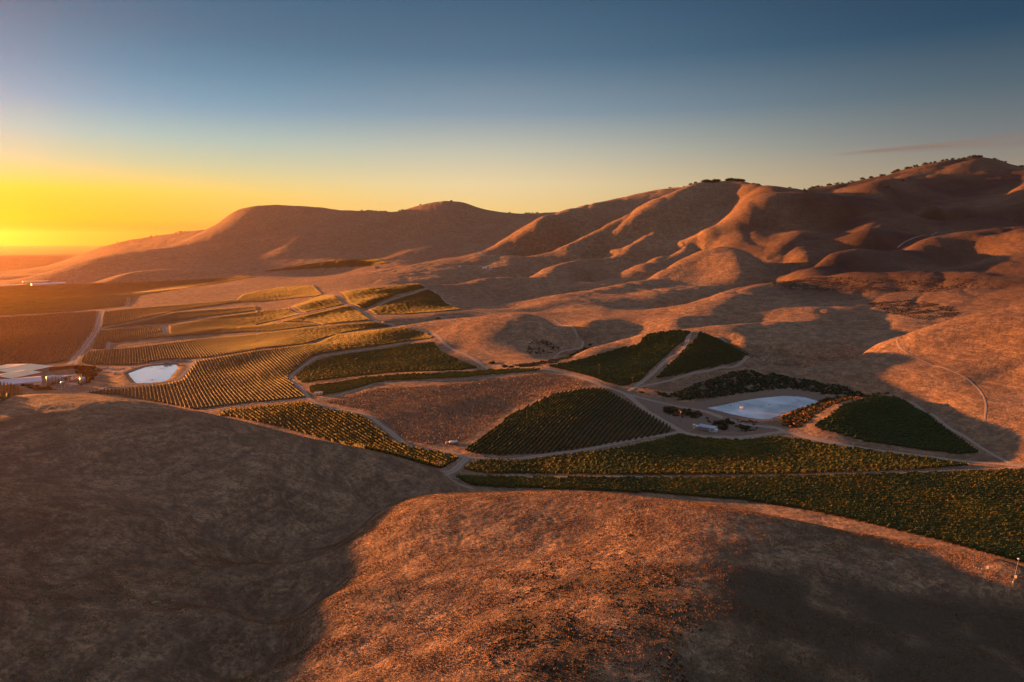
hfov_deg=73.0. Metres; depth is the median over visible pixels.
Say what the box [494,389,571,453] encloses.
vine row
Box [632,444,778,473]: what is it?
vine row
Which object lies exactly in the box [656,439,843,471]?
vine row
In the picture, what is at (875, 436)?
vine row
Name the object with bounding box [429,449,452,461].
vine row
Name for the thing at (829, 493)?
vine row
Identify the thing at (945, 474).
vine row
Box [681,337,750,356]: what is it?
vine row
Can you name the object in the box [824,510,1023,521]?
vine row
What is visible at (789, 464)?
vine row
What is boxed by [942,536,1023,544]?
vine row
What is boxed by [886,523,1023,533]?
vine row
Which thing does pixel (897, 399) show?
vine row
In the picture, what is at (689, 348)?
vine row
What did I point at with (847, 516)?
vine row
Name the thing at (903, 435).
vine row
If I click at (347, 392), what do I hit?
dirt road
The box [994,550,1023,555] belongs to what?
vine row
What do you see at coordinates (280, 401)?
dirt road
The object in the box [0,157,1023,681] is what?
terrain
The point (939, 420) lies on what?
dirt road
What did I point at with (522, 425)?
vine row
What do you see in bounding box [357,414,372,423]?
vine row
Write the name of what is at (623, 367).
vine row
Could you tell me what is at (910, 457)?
vine row
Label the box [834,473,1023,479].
vine row
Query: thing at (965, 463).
vine row
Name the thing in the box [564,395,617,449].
vine row
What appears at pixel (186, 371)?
dirt road
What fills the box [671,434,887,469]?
vine row
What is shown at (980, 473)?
vine row
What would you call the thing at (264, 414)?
vine row
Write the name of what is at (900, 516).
vine row
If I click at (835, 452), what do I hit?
vine row
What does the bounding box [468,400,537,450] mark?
vine row
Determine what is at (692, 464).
vine row
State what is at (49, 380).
wine tank
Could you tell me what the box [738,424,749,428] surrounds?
shrub
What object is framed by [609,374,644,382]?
vine row
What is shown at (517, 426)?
vine row
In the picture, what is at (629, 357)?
vine row
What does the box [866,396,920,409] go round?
vine row
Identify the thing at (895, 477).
vine row
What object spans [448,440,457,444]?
water trailer
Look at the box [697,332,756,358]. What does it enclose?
dirt road
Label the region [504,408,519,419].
vine row
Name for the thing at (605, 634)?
weeds
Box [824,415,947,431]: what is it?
vine row
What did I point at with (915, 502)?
vine row
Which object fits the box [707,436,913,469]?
vine row
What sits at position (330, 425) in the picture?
vine row
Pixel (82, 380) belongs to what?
wine tank
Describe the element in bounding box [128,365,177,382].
water
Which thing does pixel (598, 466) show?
vine row
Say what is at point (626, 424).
vine row
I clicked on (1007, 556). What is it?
vine row
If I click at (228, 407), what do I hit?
dirt road
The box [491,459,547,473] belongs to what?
vine row
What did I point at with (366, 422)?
vine row
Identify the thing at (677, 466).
vine row
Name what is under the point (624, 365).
vine row
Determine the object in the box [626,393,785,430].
dirt road
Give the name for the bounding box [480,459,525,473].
vine row
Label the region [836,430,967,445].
vine row
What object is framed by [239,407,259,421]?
vine row
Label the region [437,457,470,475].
dirt road
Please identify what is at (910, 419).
vine row
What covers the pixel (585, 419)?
vine row
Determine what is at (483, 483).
vine row
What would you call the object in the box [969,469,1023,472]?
vine row
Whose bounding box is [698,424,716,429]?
shelter
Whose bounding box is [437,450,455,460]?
vine row
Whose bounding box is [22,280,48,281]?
greenhouse
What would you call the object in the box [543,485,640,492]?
vine row
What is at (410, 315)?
dirt road
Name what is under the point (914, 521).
vine row
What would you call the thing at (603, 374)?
vine row
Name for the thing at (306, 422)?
vine row
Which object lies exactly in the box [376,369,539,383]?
dirt road
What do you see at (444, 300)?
dirt road
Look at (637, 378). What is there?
vine row
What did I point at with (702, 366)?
vine row
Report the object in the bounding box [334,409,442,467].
vine row
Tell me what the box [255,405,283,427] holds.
vine row
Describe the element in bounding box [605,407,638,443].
vine row
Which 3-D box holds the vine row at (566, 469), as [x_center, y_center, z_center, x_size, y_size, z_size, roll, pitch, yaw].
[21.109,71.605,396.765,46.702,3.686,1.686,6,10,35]
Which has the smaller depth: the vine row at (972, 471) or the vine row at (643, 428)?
the vine row at (972, 471)
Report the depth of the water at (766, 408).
505.24 m
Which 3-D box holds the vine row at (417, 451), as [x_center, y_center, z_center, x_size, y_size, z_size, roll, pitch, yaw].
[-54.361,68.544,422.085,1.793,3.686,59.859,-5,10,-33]
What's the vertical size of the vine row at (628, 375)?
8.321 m
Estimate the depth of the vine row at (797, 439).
426.98 m
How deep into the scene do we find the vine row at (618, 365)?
605.10 m
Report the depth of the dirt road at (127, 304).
1605.00 m
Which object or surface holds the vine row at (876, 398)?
on the terrain at (712, 259)
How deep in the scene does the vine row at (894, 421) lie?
451.09 m
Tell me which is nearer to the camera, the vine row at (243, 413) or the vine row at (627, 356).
the vine row at (243, 413)
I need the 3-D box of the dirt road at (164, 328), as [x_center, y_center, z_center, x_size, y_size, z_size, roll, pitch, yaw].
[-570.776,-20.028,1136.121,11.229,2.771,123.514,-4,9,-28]
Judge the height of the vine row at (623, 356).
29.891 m
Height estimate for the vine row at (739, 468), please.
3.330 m
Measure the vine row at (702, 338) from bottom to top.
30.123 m
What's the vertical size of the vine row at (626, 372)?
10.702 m
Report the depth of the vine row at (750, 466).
398.09 m
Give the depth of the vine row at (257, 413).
527.96 m
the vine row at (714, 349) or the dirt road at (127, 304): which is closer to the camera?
the vine row at (714, 349)
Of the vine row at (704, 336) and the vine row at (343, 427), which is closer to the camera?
the vine row at (343, 427)
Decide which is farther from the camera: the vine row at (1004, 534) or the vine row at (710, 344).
the vine row at (710, 344)
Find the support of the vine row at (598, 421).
on the terrain at (712, 259)
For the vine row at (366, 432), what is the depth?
467.94 m
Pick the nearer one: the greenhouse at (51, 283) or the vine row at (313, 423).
the vine row at (313, 423)
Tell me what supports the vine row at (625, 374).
on the terrain at (712, 259)
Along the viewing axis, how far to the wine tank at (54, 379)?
700.59 m
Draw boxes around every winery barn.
[0,363,52,373]
[0,370,41,378]
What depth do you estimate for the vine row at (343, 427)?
489.36 m
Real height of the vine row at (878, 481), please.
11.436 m
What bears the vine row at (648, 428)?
on the terrain at (712, 259)
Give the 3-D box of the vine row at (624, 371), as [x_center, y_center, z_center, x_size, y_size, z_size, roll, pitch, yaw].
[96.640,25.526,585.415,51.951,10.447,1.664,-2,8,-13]
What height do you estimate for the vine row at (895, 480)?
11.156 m
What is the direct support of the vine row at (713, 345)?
on the terrain at (712, 259)
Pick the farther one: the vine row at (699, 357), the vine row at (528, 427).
the vine row at (699, 357)
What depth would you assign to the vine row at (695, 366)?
593.94 m
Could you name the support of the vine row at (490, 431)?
on the terrain at (712, 259)
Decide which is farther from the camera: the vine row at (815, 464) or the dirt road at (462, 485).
the vine row at (815, 464)
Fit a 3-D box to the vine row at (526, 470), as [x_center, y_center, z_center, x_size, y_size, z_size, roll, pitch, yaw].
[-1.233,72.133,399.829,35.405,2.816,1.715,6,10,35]
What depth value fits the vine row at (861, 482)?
351.20 m
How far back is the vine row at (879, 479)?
354.06 m
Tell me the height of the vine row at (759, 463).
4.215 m
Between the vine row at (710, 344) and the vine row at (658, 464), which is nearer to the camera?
the vine row at (658, 464)
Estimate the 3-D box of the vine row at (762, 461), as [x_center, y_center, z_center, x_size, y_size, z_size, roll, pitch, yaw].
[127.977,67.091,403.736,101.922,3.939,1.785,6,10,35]
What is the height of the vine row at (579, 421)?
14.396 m
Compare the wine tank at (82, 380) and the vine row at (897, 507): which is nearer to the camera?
the vine row at (897, 507)
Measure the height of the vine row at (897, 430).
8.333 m
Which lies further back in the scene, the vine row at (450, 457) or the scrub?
the scrub
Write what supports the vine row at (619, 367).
on the terrain at (712, 259)
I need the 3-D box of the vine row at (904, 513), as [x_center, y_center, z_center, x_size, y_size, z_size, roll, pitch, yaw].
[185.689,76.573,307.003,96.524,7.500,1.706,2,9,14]
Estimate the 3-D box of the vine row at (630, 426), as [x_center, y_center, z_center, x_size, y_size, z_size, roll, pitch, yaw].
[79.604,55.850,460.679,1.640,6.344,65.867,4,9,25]
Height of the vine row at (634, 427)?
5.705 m
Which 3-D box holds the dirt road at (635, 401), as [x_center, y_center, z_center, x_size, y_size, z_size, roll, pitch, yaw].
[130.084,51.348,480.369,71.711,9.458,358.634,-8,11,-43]
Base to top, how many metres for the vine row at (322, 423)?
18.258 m
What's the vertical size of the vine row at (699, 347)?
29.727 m
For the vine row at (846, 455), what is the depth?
401.82 m
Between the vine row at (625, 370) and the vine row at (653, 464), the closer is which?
the vine row at (653, 464)
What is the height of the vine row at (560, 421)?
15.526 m
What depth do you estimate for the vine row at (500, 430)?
465.50 m
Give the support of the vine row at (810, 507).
on the terrain at (712, 259)
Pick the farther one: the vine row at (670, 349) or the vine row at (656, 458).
the vine row at (670, 349)
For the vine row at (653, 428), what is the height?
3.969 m
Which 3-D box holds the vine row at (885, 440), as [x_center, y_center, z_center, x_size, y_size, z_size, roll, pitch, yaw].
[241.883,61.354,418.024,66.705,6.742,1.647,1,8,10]
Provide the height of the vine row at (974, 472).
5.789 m
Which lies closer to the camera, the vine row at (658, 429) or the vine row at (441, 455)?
the vine row at (441, 455)
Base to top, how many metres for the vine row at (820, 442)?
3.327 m
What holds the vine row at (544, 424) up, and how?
on the terrain at (712, 259)
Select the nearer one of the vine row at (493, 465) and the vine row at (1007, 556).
the vine row at (1007, 556)
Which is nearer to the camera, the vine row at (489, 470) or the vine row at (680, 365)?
the vine row at (489, 470)
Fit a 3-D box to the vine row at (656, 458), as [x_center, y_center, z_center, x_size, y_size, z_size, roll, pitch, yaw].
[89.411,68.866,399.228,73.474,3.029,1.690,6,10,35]
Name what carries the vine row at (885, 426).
on the terrain at (712, 259)
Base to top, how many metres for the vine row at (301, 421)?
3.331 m
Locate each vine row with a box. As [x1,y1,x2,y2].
[231,407,245,418]
[235,407,252,419]
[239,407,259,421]
[243,407,264,422]
[247,406,270,423]
[251,405,276,424]
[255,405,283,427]
[259,405,290,428]
[263,404,298,431]
[267,404,306,433]
[271,403,315,436]
[275,403,325,438]
[278,403,333,441]
[282,402,342,443]
[286,402,429,465]
[290,402,431,465]
[294,401,433,465]
[298,401,434,466]
[302,401,436,467]
[308,402,438,467]
[320,405,440,467]
[328,407,441,467]
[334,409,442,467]
[341,410,444,466]
[342,441,424,463]
[348,411,387,436]
[352,443,365,447]
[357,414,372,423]
[401,442,446,465]
[412,445,447,463]
[421,446,449,463]
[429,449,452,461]
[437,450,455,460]
[461,475,482,485]
[463,475,488,486]
[464,404,529,449]
[465,474,499,486]
[467,464,488,472]
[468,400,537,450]
[468,474,514,487]
[469,462,502,472]
[469,463,495,472]
[471,396,546,451]
[471,461,509,472]
[472,475,1023,507]
[475,393,554,452]
[475,460,517,472]
[475,475,1023,506]
[479,392,558,452]
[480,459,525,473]
[480,475,1023,504]
[484,391,562,453]
[485,459,535,473]
[487,475,1023,502]
[489,390,567,453]
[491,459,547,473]
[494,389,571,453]
[496,475,1023,500]
[498,389,576,454]
[498,458,558,473]
[503,387,581,453]
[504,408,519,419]
[507,457,571,473]
[509,388,585,454]
[510,475,1023,497]
[515,387,589,453]
[515,459,584,473]
[520,387,593,453]
[523,459,595,473]
[526,387,597,452]
[529,457,605,473]
[531,387,601,452]
[535,457,616,473]
[536,388,604,452]
[540,457,625,473]
[542,388,606,452]
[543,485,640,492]
[546,456,634,473]
[547,390,609,451]
[552,330,686,366]
[552,455,643,474]
[553,391,611,450]
[554,331,685,367]
[557,331,689,367]
[558,393,614,450]
[558,454,652,474]
[559,332,689,368]
[563,453,660,474]
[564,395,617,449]
[568,341,681,370]
[568,475,1023,496]
[569,452,669,474]
[570,396,620,448]
[572,343,677,371]
[575,452,677,474]
[576,348,671,371]
[576,398,622,447]
[577,351,669,372]
[579,352,667,372]
[581,354,665,373]
[581,399,626,447]
[581,451,686,473]
[582,355,664,373]
[584,357,662,374]
[586,358,661,374]
[587,359,660,374]
[587,401,629,446]
[587,451,694,473]
[590,360,658,375]
[592,361,657,376]
[593,403,631,445]
[593,450,703,473]
[594,362,656,376]
[595,363,655,377]
[597,364,654,378]
[599,364,653,378]
[599,405,635,444]
[599,449,712,473]
[600,366,651,379]
[602,368,650,380]
[604,370,648,380]
[604,448,721,473]
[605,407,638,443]
[606,371,646,381]
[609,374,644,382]
[610,409,641,442]
[610,447,730,473]
[612,375,643,382]
[614,377,641,383]
[615,447,738,473]
[616,410,644,441]
[617,379,639,384]
[620,446,747,473]
[620,476,1023,494]
[623,412,647,440]
[624,446,757,473]
[628,414,650,439]
[628,444,767,473]
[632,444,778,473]
[635,415,653,438]
[635,443,788,473]
[639,442,797,472]
[640,418,657,437]
[643,442,807,472]
[643,476,1023,492]
[646,441,816,472]
[647,419,660,436]
[650,441,824,472]
[653,422,664,434]
[653,440,833,471]
[656,348,747,377]
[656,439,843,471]
[659,438,852,471]
[660,347,740,372]
[660,350,746,377]
[660,476,1023,490]
[662,437,861,470]
[664,345,736,369]
[665,435,870,470]
[667,344,732,365]
[667,351,745,375]
[668,435,879,470]
[670,343,731,362]
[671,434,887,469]
[672,341,729,361]
[674,353,744,375]
[674,434,897,469]
[675,340,725,358]
[677,339,720,356]
[677,433,906,469]
[677,475,1023,488]
[679,338,752,357]
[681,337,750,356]
[685,354,743,372]
[687,336,748,354]
[693,334,746,352]
[698,475,1023,487]
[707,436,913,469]
[711,356,742,366]
[719,475,1023,485]
[721,438,919,468]
[724,358,742,364]
[734,438,925,467]
[743,438,930,467]
[743,474,1023,484]
[748,497,1023,510]
[749,437,936,467]
[755,437,941,466]
[761,437,945,466]
[766,500,1023,512]
[767,436,949,465]
[772,474,1023,482]
[774,435,810,441]
[783,503,1023,514]
[802,505,1023,516]
[808,474,1022,481]
[813,507,1023,519]
[815,422,955,437]
[816,420,953,435]
[818,424,959,439]
[820,418,950,433]
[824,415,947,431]
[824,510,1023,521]
[828,413,944,429]
[834,409,939,425]
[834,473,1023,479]
[835,512,1023,522]
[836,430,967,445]
[837,407,936,422]
[839,406,934,421]
[843,403,930,417]
[844,433,969,447]
[845,514,1023,525]
[847,401,928,414]
[849,401,926,413]
[852,400,924,412]
[853,435,972,448]
[854,446,954,465]
[856,473,1023,477]
[857,517,1023,526]
[859,398,920,411]
[863,397,922,410]
[863,438,975,450]
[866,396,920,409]
[867,520,1023,529]
[869,395,917,409]
[873,395,914,406]
[877,521,1023,530]
[881,472,1023,476]
[886,451,958,465]
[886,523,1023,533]
[897,526,1023,534]
[903,453,963,465]
[907,529,1023,537]
[908,471,1023,475]
[915,531,1023,538]
[924,456,967,464]
[925,532,1023,540]
[929,470,1023,473]
[934,535,1023,542]
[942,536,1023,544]
[948,449,977,452]
[949,470,1023,473]
[951,540,1023,546]
[960,542,1023,548]
[968,543,1022,548]
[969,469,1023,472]
[976,546,1023,551]
[984,469,1023,470]
[985,548,1023,553]
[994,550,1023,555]
[1004,554,1023,558]
[1015,556,1023,561]
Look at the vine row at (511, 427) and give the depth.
464.44 m
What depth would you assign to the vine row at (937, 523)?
294.17 m
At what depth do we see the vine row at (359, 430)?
475.08 m
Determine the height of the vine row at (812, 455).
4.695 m
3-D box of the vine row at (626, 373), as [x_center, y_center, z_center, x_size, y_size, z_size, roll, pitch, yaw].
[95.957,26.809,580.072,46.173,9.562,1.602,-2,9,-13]
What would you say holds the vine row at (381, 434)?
on the terrain at (712, 259)
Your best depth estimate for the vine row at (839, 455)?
402.94 m
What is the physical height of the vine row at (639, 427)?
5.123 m
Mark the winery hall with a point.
(35, 380)
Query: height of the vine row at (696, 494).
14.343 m
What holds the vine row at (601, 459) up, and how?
on the terrain at (712, 259)
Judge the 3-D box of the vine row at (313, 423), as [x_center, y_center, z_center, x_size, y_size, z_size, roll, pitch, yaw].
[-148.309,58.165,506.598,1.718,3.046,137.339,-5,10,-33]
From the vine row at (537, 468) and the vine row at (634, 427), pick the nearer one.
the vine row at (537, 468)
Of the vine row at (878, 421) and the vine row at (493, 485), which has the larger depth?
the vine row at (878, 421)
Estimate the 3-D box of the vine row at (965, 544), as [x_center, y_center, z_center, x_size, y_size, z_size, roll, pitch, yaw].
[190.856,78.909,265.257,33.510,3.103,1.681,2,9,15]
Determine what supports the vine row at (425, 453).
on the terrain at (712, 259)
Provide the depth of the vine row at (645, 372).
572.09 m
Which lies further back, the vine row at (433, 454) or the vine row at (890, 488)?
the vine row at (433, 454)
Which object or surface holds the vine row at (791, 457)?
on the terrain at (712, 259)
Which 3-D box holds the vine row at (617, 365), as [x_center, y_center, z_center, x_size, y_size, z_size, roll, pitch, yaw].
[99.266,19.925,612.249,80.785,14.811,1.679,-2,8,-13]
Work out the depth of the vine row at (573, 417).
464.55 m
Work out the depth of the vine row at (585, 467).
393.57 m
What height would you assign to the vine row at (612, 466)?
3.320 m
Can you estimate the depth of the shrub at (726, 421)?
462.44 m
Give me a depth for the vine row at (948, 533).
280.76 m
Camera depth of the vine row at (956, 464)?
390.89 m
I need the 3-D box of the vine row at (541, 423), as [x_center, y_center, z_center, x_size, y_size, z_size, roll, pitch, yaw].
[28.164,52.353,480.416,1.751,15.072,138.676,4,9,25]
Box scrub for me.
[20,277,975,431]
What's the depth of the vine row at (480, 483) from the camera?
363.07 m
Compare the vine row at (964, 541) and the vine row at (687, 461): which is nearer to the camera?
the vine row at (964, 541)
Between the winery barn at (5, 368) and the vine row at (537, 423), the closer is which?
the vine row at (537, 423)
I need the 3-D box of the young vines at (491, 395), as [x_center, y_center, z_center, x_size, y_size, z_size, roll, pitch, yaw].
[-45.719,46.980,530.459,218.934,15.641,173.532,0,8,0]
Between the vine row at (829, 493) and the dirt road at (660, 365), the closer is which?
the vine row at (829, 493)
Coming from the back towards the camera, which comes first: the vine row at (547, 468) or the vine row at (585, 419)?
the vine row at (585, 419)
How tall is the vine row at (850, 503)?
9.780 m
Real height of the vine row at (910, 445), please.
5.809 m
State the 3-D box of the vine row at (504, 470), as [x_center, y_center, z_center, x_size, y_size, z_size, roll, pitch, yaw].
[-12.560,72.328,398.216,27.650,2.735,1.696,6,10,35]
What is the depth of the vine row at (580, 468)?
394.75 m
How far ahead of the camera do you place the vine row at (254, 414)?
529.86 m
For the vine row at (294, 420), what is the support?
on the terrain at (712, 259)
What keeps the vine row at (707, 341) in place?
on the terrain at (712, 259)
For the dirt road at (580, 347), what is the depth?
780.08 m
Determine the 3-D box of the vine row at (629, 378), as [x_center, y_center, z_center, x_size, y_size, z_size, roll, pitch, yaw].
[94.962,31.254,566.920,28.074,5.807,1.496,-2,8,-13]
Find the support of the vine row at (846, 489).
on the terrain at (712, 259)
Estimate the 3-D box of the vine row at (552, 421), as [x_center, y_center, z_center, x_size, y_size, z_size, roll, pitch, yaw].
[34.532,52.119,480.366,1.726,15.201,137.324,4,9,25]
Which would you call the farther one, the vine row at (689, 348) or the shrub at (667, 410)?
the vine row at (689, 348)
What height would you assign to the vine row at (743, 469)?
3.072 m
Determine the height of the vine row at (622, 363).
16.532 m
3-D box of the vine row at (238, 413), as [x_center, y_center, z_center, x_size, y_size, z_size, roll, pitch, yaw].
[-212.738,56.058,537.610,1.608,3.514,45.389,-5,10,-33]
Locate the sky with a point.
(121, 120)
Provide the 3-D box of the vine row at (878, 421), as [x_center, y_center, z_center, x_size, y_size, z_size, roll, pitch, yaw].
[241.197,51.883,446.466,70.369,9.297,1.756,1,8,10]
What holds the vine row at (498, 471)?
on the terrain at (712, 259)
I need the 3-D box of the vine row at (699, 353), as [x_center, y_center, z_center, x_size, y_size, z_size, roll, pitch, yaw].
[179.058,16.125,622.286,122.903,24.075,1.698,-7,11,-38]
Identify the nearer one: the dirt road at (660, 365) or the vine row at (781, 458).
the vine row at (781, 458)
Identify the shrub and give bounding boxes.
[663,408,672,412]
[717,418,735,424]
[720,425,728,429]
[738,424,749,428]
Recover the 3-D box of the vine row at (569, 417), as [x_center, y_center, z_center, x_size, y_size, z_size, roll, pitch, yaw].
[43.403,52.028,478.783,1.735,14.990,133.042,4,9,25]
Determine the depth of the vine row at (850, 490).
345.44 m
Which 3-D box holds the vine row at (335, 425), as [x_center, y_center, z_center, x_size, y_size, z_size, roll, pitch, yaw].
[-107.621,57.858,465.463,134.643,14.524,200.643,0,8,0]
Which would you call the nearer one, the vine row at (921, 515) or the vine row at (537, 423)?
the vine row at (921, 515)
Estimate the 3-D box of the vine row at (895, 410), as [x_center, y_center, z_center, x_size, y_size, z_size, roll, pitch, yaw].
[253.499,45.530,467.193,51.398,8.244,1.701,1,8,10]
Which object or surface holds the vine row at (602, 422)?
on the terrain at (712, 259)
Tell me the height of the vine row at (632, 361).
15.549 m
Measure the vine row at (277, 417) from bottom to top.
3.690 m
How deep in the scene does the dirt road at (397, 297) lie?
1331.82 m
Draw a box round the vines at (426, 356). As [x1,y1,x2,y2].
[0,258,899,485]
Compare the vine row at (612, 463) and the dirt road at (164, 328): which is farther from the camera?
the dirt road at (164, 328)
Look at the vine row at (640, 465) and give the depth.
395.24 m
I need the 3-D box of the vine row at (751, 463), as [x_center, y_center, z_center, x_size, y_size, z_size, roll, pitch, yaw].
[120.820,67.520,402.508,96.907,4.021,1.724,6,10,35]
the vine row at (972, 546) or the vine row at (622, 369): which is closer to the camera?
the vine row at (972, 546)
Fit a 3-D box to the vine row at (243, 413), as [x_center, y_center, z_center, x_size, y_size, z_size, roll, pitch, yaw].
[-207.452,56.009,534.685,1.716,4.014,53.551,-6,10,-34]
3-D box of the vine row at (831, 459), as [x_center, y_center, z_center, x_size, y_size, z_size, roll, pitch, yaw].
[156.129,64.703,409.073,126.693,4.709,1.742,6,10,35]
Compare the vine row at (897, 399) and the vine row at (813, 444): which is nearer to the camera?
the vine row at (813, 444)
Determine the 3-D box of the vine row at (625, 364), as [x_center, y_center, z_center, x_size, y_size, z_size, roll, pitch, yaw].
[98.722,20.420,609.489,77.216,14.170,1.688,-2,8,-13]
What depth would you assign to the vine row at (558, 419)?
467.77 m
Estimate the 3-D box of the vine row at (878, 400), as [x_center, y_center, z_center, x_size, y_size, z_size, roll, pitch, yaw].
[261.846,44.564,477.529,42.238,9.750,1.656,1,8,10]
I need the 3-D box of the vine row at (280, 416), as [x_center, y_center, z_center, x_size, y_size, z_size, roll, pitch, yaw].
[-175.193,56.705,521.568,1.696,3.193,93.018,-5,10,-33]
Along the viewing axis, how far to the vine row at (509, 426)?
467.20 m
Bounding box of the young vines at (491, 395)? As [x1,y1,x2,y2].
[322,372,587,443]
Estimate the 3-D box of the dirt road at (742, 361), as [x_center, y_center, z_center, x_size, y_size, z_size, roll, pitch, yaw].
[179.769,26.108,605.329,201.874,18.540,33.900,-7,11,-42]
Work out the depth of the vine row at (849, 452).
402.77 m
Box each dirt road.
[65,310,105,364]
[83,360,196,392]
[89,333,251,350]
[105,342,111,348]
[124,298,130,306]
[161,325,168,332]
[201,403,255,411]
[256,399,305,403]
[288,340,682,460]
[313,285,492,368]
[317,382,377,398]
[367,288,425,309]
[373,311,453,316]
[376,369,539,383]
[421,284,481,311]
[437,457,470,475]
[443,472,474,489]
[446,466,1023,479]
[482,319,583,366]
[542,368,1023,466]
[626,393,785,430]
[627,332,691,391]
[636,356,758,387]
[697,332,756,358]
[896,339,986,418]
[906,400,1014,463]
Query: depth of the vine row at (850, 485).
349.43 m
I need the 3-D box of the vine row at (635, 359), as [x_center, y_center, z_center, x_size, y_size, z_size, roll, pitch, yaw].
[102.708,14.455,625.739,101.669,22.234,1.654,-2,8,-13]
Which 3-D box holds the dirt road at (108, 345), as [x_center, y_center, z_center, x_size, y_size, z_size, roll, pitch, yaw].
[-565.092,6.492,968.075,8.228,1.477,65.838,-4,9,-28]
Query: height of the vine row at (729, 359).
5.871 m
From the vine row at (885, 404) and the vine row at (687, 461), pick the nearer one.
the vine row at (687, 461)
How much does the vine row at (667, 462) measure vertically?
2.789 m
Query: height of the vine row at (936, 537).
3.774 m
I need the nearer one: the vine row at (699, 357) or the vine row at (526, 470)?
the vine row at (526, 470)
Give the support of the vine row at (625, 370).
on the terrain at (712, 259)
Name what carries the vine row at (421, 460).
on the terrain at (712, 259)
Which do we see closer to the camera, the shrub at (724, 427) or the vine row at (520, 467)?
the vine row at (520, 467)
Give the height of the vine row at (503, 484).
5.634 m
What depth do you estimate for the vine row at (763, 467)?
399.85 m
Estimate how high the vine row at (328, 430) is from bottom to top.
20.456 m
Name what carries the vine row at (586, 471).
on the terrain at (712, 259)
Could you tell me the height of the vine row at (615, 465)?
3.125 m
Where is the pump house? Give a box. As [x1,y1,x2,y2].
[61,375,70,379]
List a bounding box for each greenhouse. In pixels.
[0,284,23,285]
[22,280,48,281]
[31,282,65,285]
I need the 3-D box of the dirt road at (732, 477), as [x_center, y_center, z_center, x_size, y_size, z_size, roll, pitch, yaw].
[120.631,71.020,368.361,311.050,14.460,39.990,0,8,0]
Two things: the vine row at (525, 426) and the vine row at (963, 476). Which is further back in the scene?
the vine row at (525, 426)
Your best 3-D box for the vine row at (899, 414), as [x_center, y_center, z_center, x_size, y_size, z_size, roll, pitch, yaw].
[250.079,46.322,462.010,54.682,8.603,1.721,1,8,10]
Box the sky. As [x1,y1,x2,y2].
[0,0,1023,244]
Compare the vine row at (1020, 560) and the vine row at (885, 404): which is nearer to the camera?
the vine row at (1020, 560)
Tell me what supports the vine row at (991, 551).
on the terrain at (712, 259)
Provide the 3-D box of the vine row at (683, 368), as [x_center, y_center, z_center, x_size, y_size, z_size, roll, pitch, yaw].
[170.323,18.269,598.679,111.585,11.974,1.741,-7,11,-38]
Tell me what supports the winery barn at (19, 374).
on the terrain at (712, 259)
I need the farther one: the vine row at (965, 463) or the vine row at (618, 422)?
the vine row at (618, 422)
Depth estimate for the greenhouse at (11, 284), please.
2458.10 m
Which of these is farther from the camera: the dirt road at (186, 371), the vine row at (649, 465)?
the dirt road at (186, 371)
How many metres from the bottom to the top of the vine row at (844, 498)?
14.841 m
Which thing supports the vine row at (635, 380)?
on the terrain at (712, 259)
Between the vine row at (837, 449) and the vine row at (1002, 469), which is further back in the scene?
the vine row at (837, 449)
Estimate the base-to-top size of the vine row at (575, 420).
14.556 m
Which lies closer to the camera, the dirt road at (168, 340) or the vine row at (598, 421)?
the vine row at (598, 421)
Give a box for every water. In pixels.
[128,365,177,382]
[709,396,816,418]
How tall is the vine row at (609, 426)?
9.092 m
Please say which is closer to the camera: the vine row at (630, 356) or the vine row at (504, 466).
the vine row at (504, 466)
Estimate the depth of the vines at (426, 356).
942.78 m
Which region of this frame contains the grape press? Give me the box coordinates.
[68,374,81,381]
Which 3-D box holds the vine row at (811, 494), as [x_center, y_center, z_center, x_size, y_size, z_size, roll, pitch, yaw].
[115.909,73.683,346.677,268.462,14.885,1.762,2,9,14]
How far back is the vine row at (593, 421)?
458.64 m
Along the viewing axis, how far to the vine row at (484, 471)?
392.24 m
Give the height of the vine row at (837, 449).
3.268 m
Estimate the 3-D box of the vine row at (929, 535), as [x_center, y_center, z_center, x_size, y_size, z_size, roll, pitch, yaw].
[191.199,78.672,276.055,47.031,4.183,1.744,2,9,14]
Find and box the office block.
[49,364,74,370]
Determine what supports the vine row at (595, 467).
on the terrain at (712, 259)
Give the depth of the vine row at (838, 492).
346.30 m
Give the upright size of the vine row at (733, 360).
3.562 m
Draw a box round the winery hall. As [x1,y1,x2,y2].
[0,376,41,384]
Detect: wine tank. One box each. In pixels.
[46,376,52,385]
[51,375,55,384]
[79,377,85,383]
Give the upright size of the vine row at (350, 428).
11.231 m
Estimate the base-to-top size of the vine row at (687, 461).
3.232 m
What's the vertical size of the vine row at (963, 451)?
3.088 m
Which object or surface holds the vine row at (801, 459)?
on the terrain at (712, 259)
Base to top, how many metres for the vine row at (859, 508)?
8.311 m
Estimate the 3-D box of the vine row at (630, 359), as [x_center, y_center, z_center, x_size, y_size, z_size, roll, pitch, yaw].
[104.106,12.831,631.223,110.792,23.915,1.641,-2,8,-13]
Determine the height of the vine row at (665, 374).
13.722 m
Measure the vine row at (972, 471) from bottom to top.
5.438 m
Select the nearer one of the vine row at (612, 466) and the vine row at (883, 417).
the vine row at (612, 466)
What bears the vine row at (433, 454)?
on the terrain at (712, 259)
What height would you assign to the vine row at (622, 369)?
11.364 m
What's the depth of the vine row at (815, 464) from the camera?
401.17 m
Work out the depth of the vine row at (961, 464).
390.69 m
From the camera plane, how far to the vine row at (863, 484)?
350.11 m
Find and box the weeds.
[488,544,702,681]
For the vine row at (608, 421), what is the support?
on the terrain at (712, 259)
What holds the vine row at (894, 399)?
on the terrain at (712, 259)

